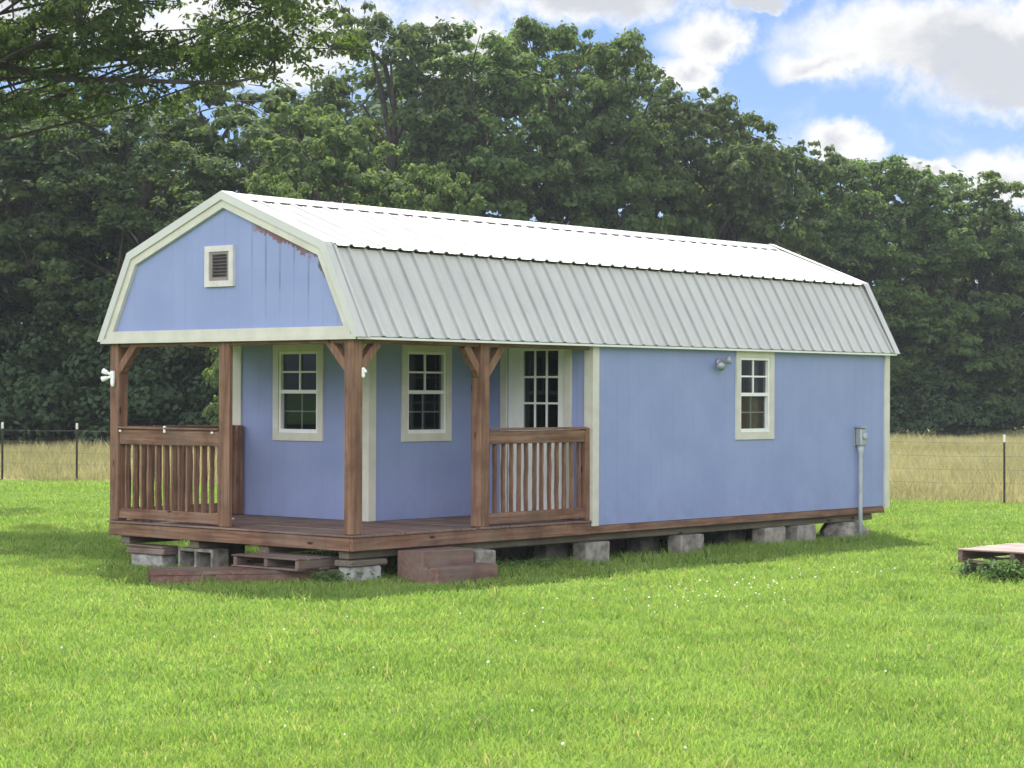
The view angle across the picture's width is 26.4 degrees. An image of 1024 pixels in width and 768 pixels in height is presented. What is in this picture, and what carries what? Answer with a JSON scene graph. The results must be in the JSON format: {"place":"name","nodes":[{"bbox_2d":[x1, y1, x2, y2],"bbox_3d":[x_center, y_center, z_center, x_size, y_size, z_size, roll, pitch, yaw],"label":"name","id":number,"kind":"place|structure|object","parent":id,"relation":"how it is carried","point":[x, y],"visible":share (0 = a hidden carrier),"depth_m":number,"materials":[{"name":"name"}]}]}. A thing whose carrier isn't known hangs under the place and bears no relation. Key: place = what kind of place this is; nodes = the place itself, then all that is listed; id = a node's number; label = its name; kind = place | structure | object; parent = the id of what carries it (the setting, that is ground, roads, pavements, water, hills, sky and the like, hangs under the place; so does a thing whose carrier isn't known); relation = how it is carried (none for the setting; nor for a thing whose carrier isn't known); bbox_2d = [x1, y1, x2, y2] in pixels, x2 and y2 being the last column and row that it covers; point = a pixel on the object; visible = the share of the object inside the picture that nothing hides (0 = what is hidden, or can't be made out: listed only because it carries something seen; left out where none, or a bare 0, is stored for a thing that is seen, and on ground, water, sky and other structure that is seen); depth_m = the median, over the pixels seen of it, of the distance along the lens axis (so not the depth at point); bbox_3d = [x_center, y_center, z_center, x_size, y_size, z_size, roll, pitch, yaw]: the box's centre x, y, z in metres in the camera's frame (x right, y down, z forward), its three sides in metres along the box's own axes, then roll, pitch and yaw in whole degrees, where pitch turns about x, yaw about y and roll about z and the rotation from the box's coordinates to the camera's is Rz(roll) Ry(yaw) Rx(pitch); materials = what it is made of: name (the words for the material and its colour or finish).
{"place":"outdoors","nodes":[
{"label":"outdoors","id":0,"kind":"place"},
{"bbox_2d":[215,546,244,565],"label":"concrete block","id":1,"kind":"structure","parent":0,"point":[236,549],"depth_m":23.00,"materials":[{"name":"grey concrete"}]},
{"bbox_2d":[0,426,1023,767],"bbox_3d":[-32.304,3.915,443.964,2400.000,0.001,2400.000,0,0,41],"label":"ground","id":2,"kind":"structure","parent":0,"point":[562,584],"depth_m":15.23,"materials":[{"name":"green plant"}]},
{"bbox_2d":[0,81,126,443],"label":"tree","id":3,"kind":"object","parent":2,"relation":"on","point":[61,166],"visible":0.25,"depth_m":64.25,"materials":[{"name":"green plant"}]},
{"bbox_2d":[0,85,177,444],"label":"tree","id":4,"kind":"object","parent":2,"relation":"on","point":[12,235],"visible":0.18,"depth_m":64.11,"materials":[{"name":"green plant"}]},
{"bbox_2d":[0,92,257,446],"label":"tree","id":5,"kind":"object","parent":2,"relation":"on","point":[150,165],"visible":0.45,"depth_m":63.05,"materials":[{"name":"green plant"}]},
{"bbox_2d":[131,553,175,567],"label":"concrete block","id":6,"kind":"structure","parent":2,"relation":"on","point":[152,560],"depth_m":22.85,"materials":[{"name":"grey concrete"}]},
{"bbox_2d":[127,547,177,555],"bbox_3d":[-3.762,1.754,22.972,0.609,0.069,0.290,0,0,41],"label":"timber shim","id":7,"kind":"object","parent":6,"relation":"on","point":[152,551],"visible":0.72,"depth_m":22.81,"materials":[{"name":"brown wood"}]},
{"bbox_2d":[126,543,177,548],"bbox_3d":[-3.798,1.708,22.990,0.605,0.035,0.226,0,0,41],"label":"timber shim","id":8,"kind":"object","parent":7,"relation":"on","point":[155,546],"visible":1,"depth_m":22.91,"materials":[{"name":"brown wood"}]},
{"bbox_2d":[0,0,377,141],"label":"shade tree","id":9,"kind":"object","parent":2,"relation":"on","point":[20,44],"visible":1,"depth_m":30.77,"materials":[{"name":"green plant"}]},
{"bbox_2d":[41,69,360,425],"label":"tree","id":10,"kind":"object","parent":2,"relation":"on","point":[211,141],"visible":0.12,"depth_m":66.94,"materials":[{"name":"green plant"}]},
{"bbox_2d":[178,547,227,566],"bbox_3d":[-3.190,1.813,22.517,0.540,0.237,0.220,0,0,41],"label":"concrete block","id":11,"kind":"object","parent":2,"relation":"on","point":[206,557],"depth_m":22.46,"materials":[{"name":"grey concrete"}]},
{"bbox_2d":[147,566,338,583],"bbox_3d":[-2.626,1.863,21.283,1.852,0.128,0.502,0,0,-14],"label":"plank step","id":12,"kind":"object","parent":2,"relation":"on","point":[164,575],"visible":0.73,"depth_m":21.04,"materials":[{"name":"brown wood"}]},
{"bbox_2d":[231,552,338,571],"bbox_3d":[-2.223,1.740,21.411,0.960,0.123,0.576,0,0,41],"label":"pallet","id":13,"kind":"object","parent":12,"relation":"on","point":[296,562],"visible":0.94,"depth_m":21.25,"materials":[{"name":"brown wood"}]},
{"bbox_2d":[201,171,312,424],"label":"young tree","id":14,"kind":"object","parent":2,"relation":"on","point":[285,189],"visible":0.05,"depth_m":57.49,"materials":[{"name":"green plant"}]},
{"bbox_2d":[199,101,431,400],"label":"tree","id":15,"kind":"object","parent":2,"relation":"on","point":[325,134],"visible":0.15,"depth_m":62.29,"materials":[{"name":"green plant"}]},
{"bbox_2d":[339,565,380,582],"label":"concrete block","id":16,"kind":"structure","parent":2,"relation":"on","point":[375,570],"depth_m":20.98,"materials":[{"name":"grey concrete"}]},
{"bbox_2d":[335,557,386,566],"bbox_3d":[-1.462,1.724,21.105,0.245,0.066,0.505,0,0,41],"label":"timber shim","id":17,"kind":"object","parent":16,"relation":"on","point":[361,562],"visible":1,"depth_m":20.98,"materials":[{"name":"brown wood"}]},
{"bbox_2d":[255,0,529,214],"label":"tree","id":18,"kind":"object","parent":2,"relation":"on","point":[335,91],"visible":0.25,"depth_m":74.83,"materials":[{"name":"green plant"}]},
{"bbox_2d":[398,547,472,582],"bbox_3d":[-0.746,1.778,21.436,0.339,0.325,0.769,0,0,41],"label":"timber step","id":19,"kind":"object","parent":2,"relation":"on","point":[411,562],"visible":0.66,"depth_m":21.21,"materials":[{"name":"brown wood"}]},
{"bbox_2d":[390,162,486,216],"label":"young tree","id":20,"kind":"object","parent":2,"relation":"on","point":[440,186],"visible":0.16,"depth_m":60.03,"materials":[{"name":"green plant"}]},
{"bbox_2d":[418,562,497,584],"bbox_3d":[-0.519,1.858,21.255,0.257,0.185,0.914,0,0,41],"label":"timber step","id":21,"kind":"object","parent":2,"relation":"on","point":[456,572],"visible":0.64,"depth_m":21.09,"materials":[{"name":"brown wood"}]},
{"bbox_2d":[57,531,895,748],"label":"clover flowers","id":22,"kind":"object","parent":2,"relation":"on","point":[562,743],"visible":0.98,"depth_m":18.67,"materials":[{"name":"white plant"}]},
{"bbox_2d":[380,20,585,224],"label":"tree","id":23,"kind":"object","parent":2,"relation":"on","point":[501,170],"visible":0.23,"depth_m":75.54,"materials":[{"name":"green plant"}]},
{"bbox_2d":[473,548,495,563],"bbox_3d":[-0.336,1.802,21.873,0.230,0.284,0.307,0,0,41],"label":"concrete block","id":24,"kind":"object","parent":2,"relation":"on","point":[484,555],"depth_m":21.79,"materials":[{"name":"grey concrete"}]},
{"bbox_2d":[97,191,899,558],"bbox_3d":[0.294,0.035,25.706,3.958,3.912,9.924,0,0,41],"label":"barn cabin","id":25,"kind":"object","parent":2,"relation":"on","point":[393,381],"visible":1,"depth_m":23.77,"materials":[{"name":"blue wood"}]},
{"bbox_2d":[272,344,323,440],"bbox_3d":[-2.324,0.089,23.910,0.790,1.065,0.082,0,0,41],"label":"window","id":26,"kind":"structure","parent":25,"relation":"in","point":[279,432],"depth_m":23.93,"materials":[{"name":"beige paint"}]},
{"bbox_2d":[401,345,451,441],"bbox_3d":[-0.956,0.094,23.878,0.082,1.065,0.790,0,0,41],"label":"window","id":27,"kind":"structure","parent":25,"relation":"in","point":[444,433],"depth_m":23.90,"materials":[{"name":"beige paint"}]},
{"bbox_2d":[508,348,563,511],"bbox_3d":[0.286,0.523,24.139,0.830,1.870,0.040,0,0,41],"label":"door","id":28,"kind":"structure","parent":25,"relation":"in","point":[517,356],"depth_m":24.20,"materials":[{"name":"white paint"}]},
{"bbox_2d":[735,351,774,439],"bbox_3d":[2.829,0.129,25.960,0.178,1.055,0.790,0,0,41],"label":"window","id":29,"kind":"structure","parent":25,"relation":"in","point":[768,358],"depth_m":26.07,"materials":[{"name":"beige paint"}]},
{"bbox_2d":[491,546,525,557],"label":"concrete block","id":30,"kind":"structure","parent":2,"relation":"on","point":[507,552],"depth_m":24.45,"materials":[{"name":"grey concrete"}]},
{"bbox_2d":[0,204,1023,447],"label":"undergrowth","id":31,"kind":"object","parent":2,"relation":"on","point":[149,391],"visible":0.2,"depth_m":62.00,"materials":[{"name":"green plant"}]},
{"bbox_2d":[0,422,1023,502],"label":"wire fence","id":32,"kind":"object","parent":2,"relation":"on","point":[2,440],"visible":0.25,"depth_m":45.01,"materials":[{"name":"metal"}]},
{"bbox_2d":[0,45,1023,403],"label":"woodland","id":33,"kind":"object","parent":2,"relation":"on","point":[374,107],"visible":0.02,"depth_m":88.36,"materials":[{"name":"green plant"}]},
{"bbox_2d":[534,543,567,561],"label":"concrete block","id":34,"kind":"structure","parent":2,"relation":"on","point":[559,550],"depth_m":23.80,"materials":[{"name":"grey concrete"}]},
{"bbox_2d":[447,14,681,232],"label":"tree","id":35,"kind":"object","parent":2,"relation":"on","point":[596,190],"visible":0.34,"depth_m":77.28,"materials":[{"name":"green plant"}]},
{"bbox_2d":[573,540,609,563],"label":"concrete block","id":36,"kind":"structure","parent":2,"relation":"on","point":[596,550],"depth_m":23.67,"materials":[{"name":"grey concrete"}]},
{"bbox_2d":[603,538,624,548],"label":"concrete block","id":37,"kind":"structure","parent":2,"relation":"on","point":[616,543],"depth_m":25.88,"materials":[{"name":"grey concrete"}]},
{"bbox_2d":[531,27,716,239],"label":"tree","id":38,"kind":"object","parent":2,"relation":"on","point":[634,54],"visible":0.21,"depth_m":78.84,"materials":[{"name":"green plant"}]},
{"bbox_2d":[628,536,658,553],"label":"concrete block","id":39,"kind":"structure","parent":2,"relation":"on","point":[639,543],"depth_m":25.12,"materials":[{"name":"grey concrete"}]},
{"bbox_2d":[301,556,1023,584],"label":"weeds","id":40,"kind":"object","parent":2,"relation":"on","point":[1003,571],"visible":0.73,"depth_m":21.40,"materials":[{"name":"green plant"}]},
{"bbox_2d":[668,533,703,554],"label":"concrete block","id":41,"kind":"structure","parent":2,"relation":"on","point":[685,543],"depth_m":24.97,"materials":[{"name":"grey concrete"}]},
{"bbox_2d":[598,86,783,240],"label":"tree","id":42,"kind":"object","parent":2,"relation":"on","point":[734,174],"visible":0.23,"depth_m":80.56,"materials":[{"name":"green plant"}]},
{"bbox_2d":[716,529,745,545],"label":"concrete block","id":43,"kind":"structure","parent":2,"relation":"on","point":[727,536],"depth_m":26.45,"materials":[{"name":"grey concrete"}]},
{"bbox_2d":[653,92,834,264],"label":"tree","id":44,"kind":"object","parent":2,"relation":"on","point":[777,234],"visible":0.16,"depth_m":82.00,"materials":[{"name":"green plant"}]},
{"bbox_2d":[746,529,751,540],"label":"concrete block","id":45,"kind":"structure","parent":2,"relation":"on","point":[748,534],"depth_m":26.96,"materials":[{"name":"grey concrete"}]},
{"bbox_2d":[752,526,785,544],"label":"concrete block","id":46,"kind":"structure","parent":2,"relation":"on","point":[768,533],"depth_m":26.26,"materials":[{"name":"grey concrete"}]},
{"bbox_2d":[784,524,815,544],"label":"concrete block","id":47,"kind":"structure","parent":2,"relation":"on","point":[797,532],"depth_m":26.78,"materials":[{"name":"grey concrete"}]},
{"bbox_2d":[720,139,913,407],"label":"tree","id":48,"kind":"object","parent":2,"relation":"on","point":[838,249],"visible":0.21,"depth_m":83.59,"materials":[{"name":"green plant"}]},
{"bbox_2d":[819,521,868,539],"bbox_3d":[4.203,1.873,27.800,0.633,0.247,0.657,0,0,41],"label":"concrete footing","id":49,"kind":"object","parent":2,"relation":"on","point":[835,529],"visible":0.68,"depth_m":27.58,"materials":[{"name":"grey concrete"}]},
{"bbox_2d":[784,153,980,428],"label":"tree","id":50,"kind":"object","parent":2,"relation":"on","point":[867,200],"visible":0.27,"depth_m":85.29,"materials":[{"name":"green plant"}]},
{"bbox_2d":[841,158,1023,436],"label":"tree","id":51,"kind":"object","parent":2,"relation":"on","point":[928,181],"visible":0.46,"depth_m":86.12,"materials":[{"name":"green plant"}]},
{"bbox_2d":[884,170,1023,437],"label":"tree","id":52,"kind":"object","parent":2,"relation":"on","point":[1002,358],"visible":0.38,"depth_m":87.26,"materials":[{"name":"green plant"}]},
{"bbox_2d":[929,220,1023,435],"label":"tree","id":53,"kind":"object","parent":2,"relation":"on","point":[978,305],"visible":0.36,"depth_m":86.70,"materials":[{"name":"green plant"}]},
{"bbox_2d":[964,562,1006,578],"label":"concrete block","id":54,"kind":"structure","parent":2,"relation":"on","point":[972,569],"depth_m":21.91,"materials":[{"name":"grey concrete"}]},
{"bbox_2d":[957,543,1023,565],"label":"pallet","id":55,"kind":"object","parent":2,"relation":"on","point":[1014,551],"visible":0.98,"depth_m":21.94,"materials":[{"name":"brown wood"}]},
{"bbox_2d":[0,428,1023,503],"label":"dry field grass","id":56,"kind":"structure","parent":0,"point":[966,474],"depth_m":47.40,"materials":[{"name":"beige plant"}]},
{"bbox_2d":[0,0,1023,285],"label":"sky","id":57,"kind":"structure","parent":0,"point":[939,84],"materials":[{"name":"blue"}]}
]}

